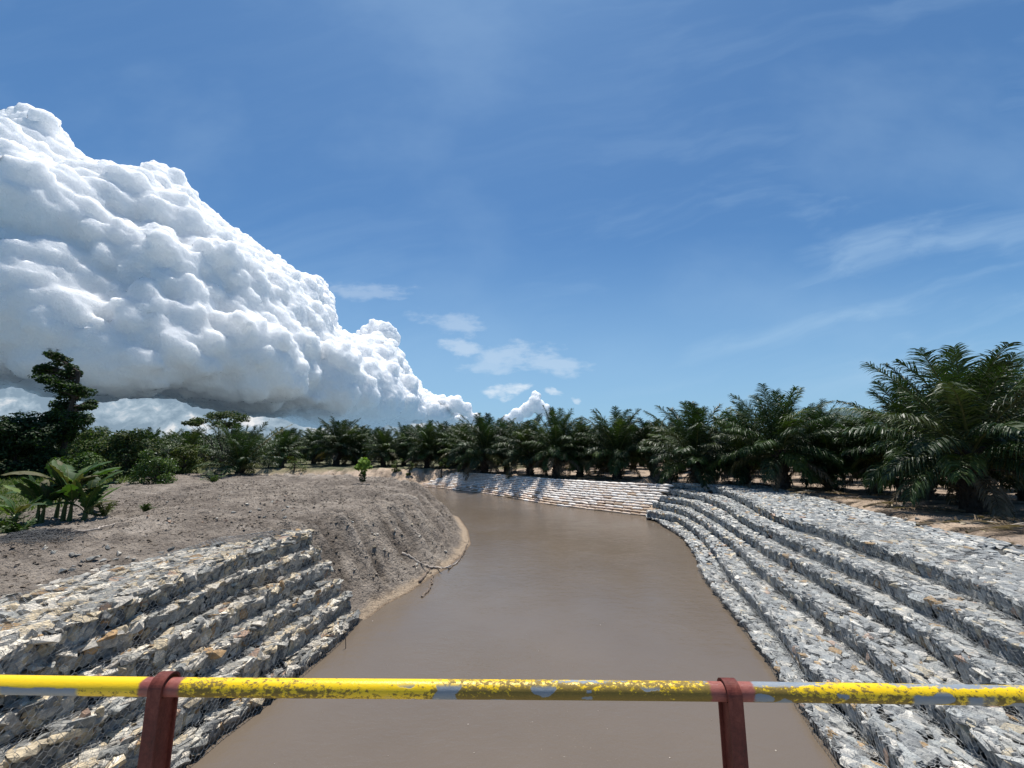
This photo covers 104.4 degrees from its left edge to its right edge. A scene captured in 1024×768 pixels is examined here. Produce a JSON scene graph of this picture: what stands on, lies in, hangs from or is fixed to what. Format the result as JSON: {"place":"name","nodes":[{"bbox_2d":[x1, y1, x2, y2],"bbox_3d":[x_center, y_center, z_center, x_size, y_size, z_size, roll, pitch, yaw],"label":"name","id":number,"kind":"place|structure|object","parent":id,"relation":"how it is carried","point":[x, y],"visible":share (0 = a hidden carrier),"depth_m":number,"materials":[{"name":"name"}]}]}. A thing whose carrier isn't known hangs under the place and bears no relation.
{"place":"outdoors","nodes":[
{"label":"outdoors","id":0,"kind":"place"},
{"bbox_2d":[0,102,470,428],"bbox_3d":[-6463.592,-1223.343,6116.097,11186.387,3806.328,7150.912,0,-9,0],"label":"cloud","id":1,"kind":"structure","parent":0,"point":[153,279],"depth_m":3410.67,"materials":[{"name":"white"}]},
{"bbox_2d":[413,394,478,423],"bbox_3d":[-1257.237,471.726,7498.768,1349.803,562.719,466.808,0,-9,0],"label":"cloud","id":2,"kind":"structure","parent":0,"point":[456,403],"depth_m":7404.38,"materials":[{"name":"white"}]},
{"bbox_2d":[0,456,1023,645],"bbox_3d":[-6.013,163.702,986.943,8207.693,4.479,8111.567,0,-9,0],"label":"ground","id":3,"kind":"structure","parent":0,"point":[369,600],"depth_m":17.94,"materials":[{"name":"soil"}]},
{"bbox_2d":[0,415,24,474],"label":"bushy tree","id":4,"kind":"object","parent":3,"relation":"on","point":[7,423],"visible":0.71,"depth_m":38.23,"materials":[{"name":"green plant"}]},
{"bbox_2d":[0,510,28,532],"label":"weed","id":5,"kind":"object","parent":3,"relation":"on","point":[15,518],"visible":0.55,"depth_m":13.99,"materials":[{"name":"plant"}]},
{"bbox_2d":[0,518,36,535],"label":"weed","id":6,"kind":"object","parent":3,"relation":"on","point":[13,527],"visible":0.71,"depth_m":13.23,"materials":[{"name":"plant"}]},
{"bbox_2d":[0,495,46,514],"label":"banana plant","id":7,"kind":"object","parent":3,"relation":"on","point":[11,505],"visible":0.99,"depth_m":14.21,"materials":[{"name":"green plant"}]},
{"bbox_2d":[0,411,65,479],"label":"bushy tree","id":8,"kind":"object","parent":3,"relation":"on","point":[33,438],"visible":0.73,"depth_m":39.34,"materials":[{"name":"green plant"}]},
{"bbox_2d":[18,410,58,472],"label":"bushy tree","id":9,"kind":"object","parent":3,"relation":"on","point":[54,444],"visible":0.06,"depth_m":44.01,"materials":[{"name":"green plant"}]},
{"bbox_2d":[0,528,92,544],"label":"bare earth mound","id":10,"kind":"object","parent":3,"relation":"on","point":[43,534],"visible":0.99,"depth_m":12.62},
{"bbox_2d":[2,459,123,524],"bbox_3d":[-19.142,4.582,17.061,4.175,2.672,3.296,0,-9,0],"label":"banana plant","id":11,"kind":"object","parent":3,"relation":"on","point":[70,485],"visible":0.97,"depth_m":16.82,"materials":[{"name":"green plant"}]},
{"bbox_2d":[27,350,99,452],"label":"tall tree","id":12,"kind":"object","parent":3,"relation":"on","point":[67,413],"visible":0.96,"depth_m":41.68,"materials":[{"name":"green plant"}]},
{"bbox_2d":[0,472,144,533],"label":"grass","id":13,"kind":"structure","parent":3,"relation":"on","point":[18,479],"depth_m":29.83,"materials":[{"name":"green plant"}]},
{"bbox_2d":[44,451,107,480],"bbox_3d":[-38.720,7.551,35.551,4.092,3.013,3.613,0,-9,0],"label":"shrub","id":14,"kind":"object","parent":3,"relation":"on","point":[81,463],"visible":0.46,"depth_m":35.49,"materials":[{"name":"green plant"}]},
{"bbox_2d":[59,430,110,455],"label":"oil palm","id":15,"kind":"object","parent":3,"relation":"on","point":[78,439],"visible":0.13,"depth_m":67.33,"materials":[{"name":"green plant"}]},
{"bbox_2d":[60,426,117,475],"bbox_3d":[-42.618,7.062,40.346,6.056,5.671,4.585,0,-9,0],"label":"shrub","id":16,"kind":"object","parent":3,"relation":"on","point":[85,446],"visible":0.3,"depth_m":39.85,"materials":[{"name":"green plant"}]},
{"bbox_2d":[67,523,114,532],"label":"branch","id":17,"kind":"object","parent":3,"relation":"on","point":[99,527],"visible":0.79,"depth_m":13.91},
{"bbox_2d":[77,426,109,439],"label":"oil palm","id":18,"kind":"object","parent":3,"relation":"on","point":[99,431],"visible":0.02,"depth_m":73.88,"materials":[{"name":"green plant"}]},
{"bbox_2d":[86,488,113,513],"bbox_3d":[-20.195,5.614,19.229,1.402,1.237,1.837,8,-12,-42],"label":"banana plant","id":19,"kind":"object","parent":3,"relation":"on","point":[91,510],"visible":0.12,"depth_m":19.31,"materials":[{"name":"green plant"}]},
{"bbox_2d":[86,501,118,515],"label":"weed","id":20,"kind":"object","parent":3,"relation":"on","point":[106,511],"visible":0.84,"depth_m":17.64,"materials":[{"name":"plant"}]},
{"bbox_2d":[108,471,121,483],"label":"shrub","id":21,"kind":"object","parent":3,"relation":"on","point":[114,477],"visible":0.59,"depth_m":32.23,"materials":[{"name":"green plant"}]},
{"bbox_2d":[92,428,164,477],"bbox_3d":[-38.035,7.132,39.692,6.038,5.376,4.450,0,-9,0],"label":"shrub","id":22,"kind":"object","parent":3,"relation":"on","point":[123,438],"visible":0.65,"depth_m":39.13,"materials":[{"name":"green plant"}]},
{"bbox_2d":[111,433,162,467],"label":"oil palm","id":23,"kind":"object","parent":3,"relation":"on","point":[136,445],"visible":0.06,"depth_m":67.04,"materials":[{"name":"green plant"}]},
{"bbox_2d":[140,503,155,511],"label":"seedling palm","id":24,"kind":"object","parent":3,"relation":"on","point":[145,507],"visible":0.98,"depth_m":18.46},
{"bbox_2d":[128,449,181,484],"bbox_3d":[-29.647,7.075,33.406,3.931,3.264,3.205,0,-9,0],"label":"flowering bush","id":25,"kind":"object","parent":3,"relation":"on","point":[158,465],"visible":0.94,"depth_m":32.91,"materials":[{"name":"green plant"}]},
{"bbox_2d":[137,427,174,457],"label":"oil palm","id":26,"kind":"object","parent":3,"relation":"on","point":[154,434],"visible":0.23,"depth_m":75.93,"materials":[{"name":"green plant"}]},
{"bbox_2d":[155,435,173,458],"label":"oil palm","id":27,"kind":"object","parent":3,"relation":"on","point":[164,447],"visible":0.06,"depth_m":81.77,"materials":[{"name":"green plant"}]},
{"bbox_2d":[160,431,182,457],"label":"oil palm","id":28,"kind":"object","parent":3,"relation":"on","point":[169,433],"visible":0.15,"depth_m":89.08,"materials":[{"name":"green plant"}]},
{"bbox_2d":[162,443,203,473],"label":"shrub","id":29,"kind":"object","parent":3,"relation":"on","point":[189,452],"visible":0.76,"depth_m":42.83,"materials":[{"name":"green plant"}]},
{"bbox_2d":[167,432,210,462],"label":"oil palm","id":30,"kind":"object","parent":3,"relation":"on","point":[207,454],"visible":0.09,"depth_m":73.91,"materials":[{"name":"green plant"}]},
{"bbox_2d":[161,427,217,465],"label":"oil palm","id":31,"kind":"object","parent":3,"relation":"on","point":[193,438],"visible":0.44,"depth_m":67.44,"materials":[{"name":"green plant"}]},
{"bbox_2d":[179,431,215,462],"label":"oil palm","id":32,"kind":"object","parent":3,"relation":"on","point":[205,457],"visible":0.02,"depth_m":82.23,"materials":[{"name":"green plant"}]},
{"bbox_2d":[111,432,305,454],"bbox_3d":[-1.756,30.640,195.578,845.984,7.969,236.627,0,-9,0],"label":"distant palm forest","id":33,"kind":"object","parent":3,"relation":"on","point":[260,439],"depth_m":133.75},
{"bbox_2d":[199,470,226,481],"bbox_3d":[-25.383,7.873,33.702,1.771,1.134,1.769,2,-9,-12],"label":"sapling","id":34,"kind":"object","parent":3,"relation":"on","point":[212,478],"visible":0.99,"depth_m":33.54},
{"bbox_2d":[181,410,250,473],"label":"umbrella tree","id":35,"kind":"object","parent":3,"relation":"on","point":[196,422],"visible":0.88,"depth_m":51.20,"materials":[{"name":"green plant"}]},
{"bbox_2d":[204,437,246,462],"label":"oil palm","id":36,"kind":"object","parent":3,"relation":"on","point":[214,458],"visible":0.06,"depth_m":72.75,"materials":[{"name":"green plant"}]},
{"bbox_2d":[0,472,455,591],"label":"soil clods","id":37,"kind":"object","parent":3,"relation":"on","point":[25,576],"visible":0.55,"depth_m":17.57,"materials":[{"name":"soil"}]},
{"bbox_2d":[207,431,258,464],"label":"oil palm","id":38,"kind":"object","parent":3,"relation":"on","point":[217,460],"visible":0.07,"depth_m":66.08,"materials":[{"name":"green plant"}]},
{"bbox_2d":[191,419,291,476],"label":"oil palm","id":39,"kind":"object","parent":3,"relation":"on","point":[245,454],"visible":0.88,"depth_m":42.45,"materials":[{"name":"green plant"}]},
{"bbox_2d":[133,609,362,767],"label":"gabion course","id":40,"kind":"object","parent":3,"relation":"on","point":[192,743],"visible":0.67,"depth_m":8.29,"materials":[{"name":"stone"}]},
{"bbox_2d":[46,591,352,767],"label":"gabion course","id":41,"kind":"object","parent":40,"relation":"on","point":[119,747],"visible":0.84,"depth_m":8.48,"materials":[{"name":"stone"}]},
{"bbox_2d":[0,578,342,767],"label":"gabion course","id":42,"kind":"object","parent":41,"relation":"on","point":[60,738],"visible":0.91,"depth_m":7.10,"materials":[{"name":"stone"}]},
{"bbox_2d":[0,560,333,752],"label":"gabion course","id":43,"kind":"object","parent":42,"relation":"on","point":[142,657],"visible":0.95,"depth_m":8.20,"materials":[{"name":"stone"}]},
{"bbox_2d":[0,545,322,710],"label":"gabion course","id":44,"kind":"object","parent":43,"relation":"on","point":[107,643],"visible":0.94,"depth_m":8.50,"materials":[{"name":"stone"}]},
{"bbox_2d":[0,528,314,674],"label":"gabion course","id":45,"kind":"object","parent":44,"relation":"on","point":[46,620],"visible":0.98,"depth_m":8.36,"materials":[{"name":"stone"}]},
{"bbox_2d":[260,452,282,468],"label":"shrub","id":46,"kind":"object","parent":3,"relation":"on","point":[269,460],"visible":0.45,"depth_m":64.79,"materials":[{"name":"green plant"}]},
{"bbox_2d":[259,427,309,467],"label":"oil palm","id":47,"kind":"object","parent":3,"relation":"on","point":[283,445],"visible":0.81,"depth_m":66.96,"materials":[{"name":"green plant"}]},
{"bbox_2d":[270,428,309,462],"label":"oil palm","id":48,"kind":"object","parent":3,"relation":"on","point":[295,433],"visible":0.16,"depth_m":82.74,"materials":[{"name":"green plant"}]},
{"bbox_2d":[286,457,306,470],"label":"shrub","id":49,"kind":"object","parent":3,"relation":"on","point":[295,465],"visible":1,"depth_m":62.73,"materials":[{"name":"green plant"}]},
{"bbox_2d":[293,425,331,463],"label":"oil palm","id":50,"kind":"object","parent":3,"relation":"on","point":[310,452],"visible":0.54,"depth_m":75.71,"materials":[{"name":"green plant"}]},
{"bbox_2d":[308,416,368,466],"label":"oil palm","id":51,"kind":"object","parent":3,"relation":"on","point":[338,436],"visible":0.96,"depth_m":70.22,"materials":[{"name":"green plant"}]},
{"bbox_2d":[334,424,376,463],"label":"oil palm","id":52,"kind":"object","parent":3,"relation":"on","point":[364,431],"visible":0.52,"depth_m":74.20,"materials":[{"name":"green plant"}]},
{"bbox_2d":[354,457,372,482],"bbox_3d":[-10.881,6.354,28.986,1.275,2.030,1.025,-7,-11,36],"label":"sapling","id":53,"kind":"object","parent":3,"relation":"on","point":[362,467],"visible":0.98,"depth_m":28.88,"materials":[{"name":"green plant"}]},
{"bbox_2d":[350,436,377,462],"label":"oil palm","id":54,"kind":"object","parent":3,"relation":"on","point":[365,455],"visible":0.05,"depth_m":80.96,"materials":[{"name":"green plant"}]},
{"bbox_2d":[350,425,379,458],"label":"oil palm","id":55,"kind":"object","parent":3,"relation":"on","point":[370,433],"visible":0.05,"depth_m":88.11,"materials":[{"name":"green plant"}]},
{"bbox_2d":[361,427,409,466],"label":"oil palm","id":56,"kind":"object","parent":3,"relation":"on","point":[383,444],"visible":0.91,"depth_m":68.52,"materials":[{"name":"green plant"}]},
{"bbox_2d":[391,458,403,471],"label":"shrub","id":57,"kind":"object","parent":3,"relation":"on","point":[397,462],"visible":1,"depth_m":60.63,"materials":[{"name":"green plant"}]},
{"bbox_2d":[388,422,421,465],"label":"oil palm","id":58,"kind":"object","parent":3,"relation":"on","point":[404,450],"visible":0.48,"depth_m":72.32,"materials":[{"name":"green plant"}]},
{"bbox_2d":[406,461,413,475],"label":"shrub","id":59,"kind":"object","parent":3,"relation":"on","point":[410,468],"visible":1,"depth_m":59.83,"materials":[{"name":"green plant"}]},
{"bbox_2d":[398,426,421,461],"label":"oil palm","id":60,"kind":"object","parent":3,"relation":"on","point":[419,428],"visible":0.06,"depth_m":85.68,"materials":[{"name":"green plant"}]},
{"bbox_2d":[418,568,429,582],"bbox_3d":[-3.765,8.200,16.990,0.187,0.222,1.476,-1,-9,3],"label":"driftwood","id":61,"kind":"object","parent":3,"relation":"on","point":[421,579],"visible":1,"depth_m":16.69,"materials":[{"name":"brown wood"}]},
{"bbox_2d":[400,420,450,468],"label":"oil palm","id":62,"kind":"object","parent":3,"relation":"on","point":[426,438],"visible":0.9,"depth_m":65.04,"materials":[{"name":"green plant"}]},
{"bbox_2d":[401,552,457,568],"bbox_3d":[-3.456,7.981,17.976,2.957,0.989,0.983,7,-12,-39],"label":"driftwood","id":63,"kind":"object","parent":3,"relation":"on","point":[411,557],"visible":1,"depth_m":17.68,"materials":[{"name":"wood"}]},
{"bbox_2d":[420,420,460,468],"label":"oil palm","id":64,"kind":"object","parent":3,"relation":"on","point":[445,427],"visible":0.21,"depth_m":68.18,"materials":[{"name":"green plant"}]},
{"bbox_2d":[438,458,450,477],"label":"shrub","id":65,"kind":"object","parent":3,"relation":"on","point":[441,464],"visible":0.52,"depth_m":58.65,"materials":[{"name":"green plant"}]},
{"bbox_2d":[437,422,480,470],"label":"oil palm","id":66,"kind":"object","parent":3,"relation":"on","point":[455,454],"visible":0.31,"depth_m":60.05,"materials":[{"name":"green plant"}]},
{"bbox_2d":[422,472,512,493],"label":"sandbags","id":67,"kind":"object","parent":3,"relation":"on","point":[473,481],"visible":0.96,"depth_m":52.62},
{"bbox_2d":[447,413,517,481],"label":"oil palm","id":68,"kind":"object","parent":3,"relation":"on","point":[482,438],"visible":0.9,"depth_m":54.05,"materials":[{"name":"green plant"}]},
{"bbox_2d":[489,419,522,471],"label":"oil palm","id":69,"kind":"object","parent":3,"relation":"on","point":[508,436],"visible":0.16,"depth_m":56.33,"materials":[{"name":"green plant"}]},
{"bbox_2d":[491,413,550,480],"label":"oil palm","id":70,"kind":"object","parent":3,"relation":"on","point":[522,454],"visible":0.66,"depth_m":49.11,"materials":[{"name":"green plant"}]},
{"bbox_2d":[520,405,592,478],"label":"oil palm","id":71,"kind":"object","parent":3,"relation":"on","point":[558,435],"visible":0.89,"depth_m":45.48,"materials":[{"name":"green plant"}]},
{"bbox_2d":[551,418,611,476],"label":"oil palm","id":72,"kind":"object","parent":3,"relation":"on","point":[586,459],"visible":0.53,"depth_m":46.15,"materials":[{"name":"green plant"}]},
{"bbox_2d":[589,424,631,471],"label":"oil palm","id":73,"kind":"object","parent":3,"relation":"on","point":[608,449],"visible":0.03,"depth_m":52.29,"materials":[{"name":"green plant"}]},
{"bbox_2d":[575,406,657,479],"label":"oil palm","id":74,"kind":"object","parent":3,"relation":"on","point":[613,438],"visible":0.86,"depth_m":42.83,"materials":[{"name":"green plant"}]},
{"bbox_2d":[618,416,681,476],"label":"oil palm","id":75,"kind":"object","parent":3,"relation":"on","point":[654,466],"visible":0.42,"depth_m":42.86,"materials":[{"name":"green plant"}]},
{"bbox_2d":[649,420,689,468],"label":"oil palm","id":76,"kind":"object","parent":3,"relation":"on","point":[675,435],"visible":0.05,"depth_m":52.05,"materials":[{"name":"green plant"}]},
{"bbox_2d":[636,400,755,506],"bbox_3d":[16.763,6.117,36.258,10.352,9.331,9.395,-1,-9,3],"label":"oil palm","id":77,"kind":"object","parent":3,"relation":"on","point":[692,431],"visible":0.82,"depth_m":35.47,"materials":[{"name":"green plant"}]},
{"bbox_2d":[698,404,795,486],"bbox_3d":[19.794,5.975,34.159,7.677,8.379,8.715,-3,-10,18],"label":"oil palm","id":78,"kind":"object","parent":3,"relation":"on","point":[743,477],"visible":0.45,"depth_m":33.02,"materials":[{"name":"green plant"}]},
{"bbox_2d":[645,513,888,767],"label":"gabion course","id":79,"kind":"object","parent":3,"relation":"on","point":[842,742],"visible":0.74,"depth_m":9.89,"materials":[{"name":"stone"}]},
{"bbox_2d":[646,509,994,767],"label":"gabion course","id":80,"kind":"object","parent":79,"relation":"on","point":[904,736],"visible":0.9,"depth_m":8.72,"materials":[{"name":"stone"}]},
{"bbox_2d":[652,502,1023,767],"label":"gabion course","id":81,"kind":"object","parent":80,"relation":"on","point":[994,735],"visible":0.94,"depth_m":8.67,"materials":[{"name":"stone"}]},
{"bbox_2d":[659,495,1023,721],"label":"gabion course","id":82,"kind":"object","parent":81,"relation":"on","point":[968,660],"visible":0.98,"depth_m":9.79,"materials":[{"name":"stone"}]},
{"bbox_2d":[665,488,1023,671],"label":"gabion course","id":83,"kind":"object","parent":82,"relation":"on","point":[980,623],"visible":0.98,"depth_m":10.32,"materials":[{"name":"stone"}]},
{"bbox_2d":[672,482,1023,622],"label":"gabion course","id":84,"kind":"object","parent":83,"relation":"on","point":[989,571],"visible":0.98,"depth_m":12.86,"materials":[{"name":"stone"}]},
{"bbox_2d":[915,515,1014,525],"bbox_3d":[17.582,5.340,15.418,3.608,0.363,0.963,0,-9,1],"label":"fallen frond","id":85,"kind":"object","parent":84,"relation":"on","point":[953,521],"visible":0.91,"depth_m":15.39,"materials":[{"name":"plant"}]},
{"bbox_2d":[711,383,853,491],"bbox_3d":[20.168,4.423,29.622,8.140,8.820,8.450,8,-12,-41],"label":"oil palm","id":86,"kind":"object","parent":3,"relation":"on","point":[781,431],"visible":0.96,"depth_m":29.06,"materials":[{"name":"green plant"}]},
{"bbox_2d":[787,486,822,490],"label":"fallen frond","id":87,"kind":"object","parent":3,"relation":"on","point":[811,487],"visible":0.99,"depth_m":27.46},
{"bbox_2d":[786,398,863,481],"bbox_3d":[29.312,5.723,37.974,8.063,8.483,7.911,1,-9,-7],"label":"oil palm","id":88,"kind":"object","parent":3,"relation":"on","point":[819,411],"visible":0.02,"depth_m":37.52,"materials":[{"name":"green plant"}]},
{"bbox_2d":[791,490,858,495],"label":"fallen frond","id":89,"kind":"object","parent":3,"relation":"on","point":[838,492],"visible":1,"depth_m":25.03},
{"bbox_2d":[783,412,883,491],"bbox_3d":[23.627,5.347,29.769,6.798,6.879,7.784,-6,-8,38],"label":"oil palm","id":90,"kind":"object","parent":3,"relation":"on","point":[837,449],"visible":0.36,"depth_m":28.75,"materials":[{"name":"green plant"}]},
{"bbox_2d":[828,497,872,500],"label":"fallen frond","id":91,"kind":"object","parent":3,"relation":"on","point":[849,498],"visible":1,"depth_m":22.93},
{"bbox_2d":[815,413,912,494],"bbox_3d":[25.427,5.113,27.785,6.933,6.694,6.658,-5,-4,20],"label":"oil palm","id":92,"kind":"object","parent":3,"relation":"on","point":[846,471],"visible":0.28,"depth_m":27.25,"materials":[{"name":"green plant"}]},
{"bbox_2d":[863,498,916,507],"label":"fallen frond","id":93,"kind":"object","parent":3,"relation":"on","point":[879,503],"visible":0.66,"depth_m":20.20,"materials":[{"name":"plant"}]},
{"bbox_2d":[887,505,965,511],"bbox_3d":[19.596,5.916,18.814,3.588,0.286,0.982,-1,-9,4],"label":"fallen frond","id":94,"kind":"object","parent":3,"relation":"on","point":[920,507],"visible":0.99,"depth_m":18.78,"materials":[{"name":"plant"}]},
{"bbox_2d":[831,377,1023,499],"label":"oil palm","id":95,"kind":"object","parent":3,"relation":"on","point":[890,406],"visible":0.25,"depth_m":24.92,"materials":[{"name":"green plant"}]},
{"bbox_2d":[834,342,1023,523],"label":"oil palm","id":96,"kind":"object","parent":3,"relation":"on","point":[964,462],"visible":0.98,"depth_m":18.86,"materials":[{"name":"green plant"}]},
{"bbox_2d":[924,355,1023,500],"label":"oil palm","id":97,"kind":"object","parent":3,"relation":"on","point":[1017,486],"visible":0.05,"depth_m":22.46,"materials":[{"name":"green plant"}]},
{"bbox_2d":[958,513,1023,520],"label":"fallen frond","id":98,"kind":"object","parent":3,"relation":"on","point":[1008,518],"visible":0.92,"depth_m":16.08,"materials":[{"name":"plant"}]},
{"bbox_2d":[965,519,1023,532],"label":"fallen frond","id":99,"kind":"object","parent":3,"relation":"on","point":[1015,525],"visible":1,"depth_m":14.28,"materials":[{"name":"plant"}]},
{"bbox_2d":[0,0,1023,439],"label":"sky","id":100,"kind":"structure","parent":0,"point":[584,205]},
{"bbox_2d":[184,487,842,767],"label":"river water","id":101,"kind":"structure","parent":0,"point":[572,593],"depth_m":10.40,"materials":[{"name":"liquid"}]},
{"bbox_2d":[421,575,433,597],"bbox_3d":[-3.323,8.129,16.031,0.239,0.152,2.566,0,-9,-2],"label":"driftwood","id":102,"kind":"object","parent":101,"relation":"in","point":[428,589],"visible":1,"depth_m":15.61,"materials":[{"name":"brown wood"}]},
{"bbox_2d":[448,541,468,568],"bbox_3d":[-2.563,8.875,20.791,0.387,0.180,5.569,-1,-9,4],"label":"driftwood","id":103,"kind":"object","parent":101,"relation":"on","point":[452,565],"visible":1,"depth_m":20.19,"materials":[{"name":"brown wood"}]},
{"bbox_2d":[503,390,549,422],"bbox_3d":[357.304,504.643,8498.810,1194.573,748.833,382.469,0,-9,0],"label":"cloud","id":104,"kind":"structure","parent":0,"point":[531,405],"depth_m":8387.51,"materials":[{"name":"white"}]},
{"bbox_2d":[825,409,881,424],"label":"wooded hill","id":105,"kind":"structure","parent":0,"point":[844,413],"depth_m":622.83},
{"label":"bridge deck","id":106,"kind":"structure","parent":0,"visible":0},
{"bbox_2d":[0,671,1023,767],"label":"bridge railing","id":107,"kind":"object","parent":106,"relation":"on","point":[162,692],"visible":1,"depth_m":1.31,"materials":[{"name":"metal"}]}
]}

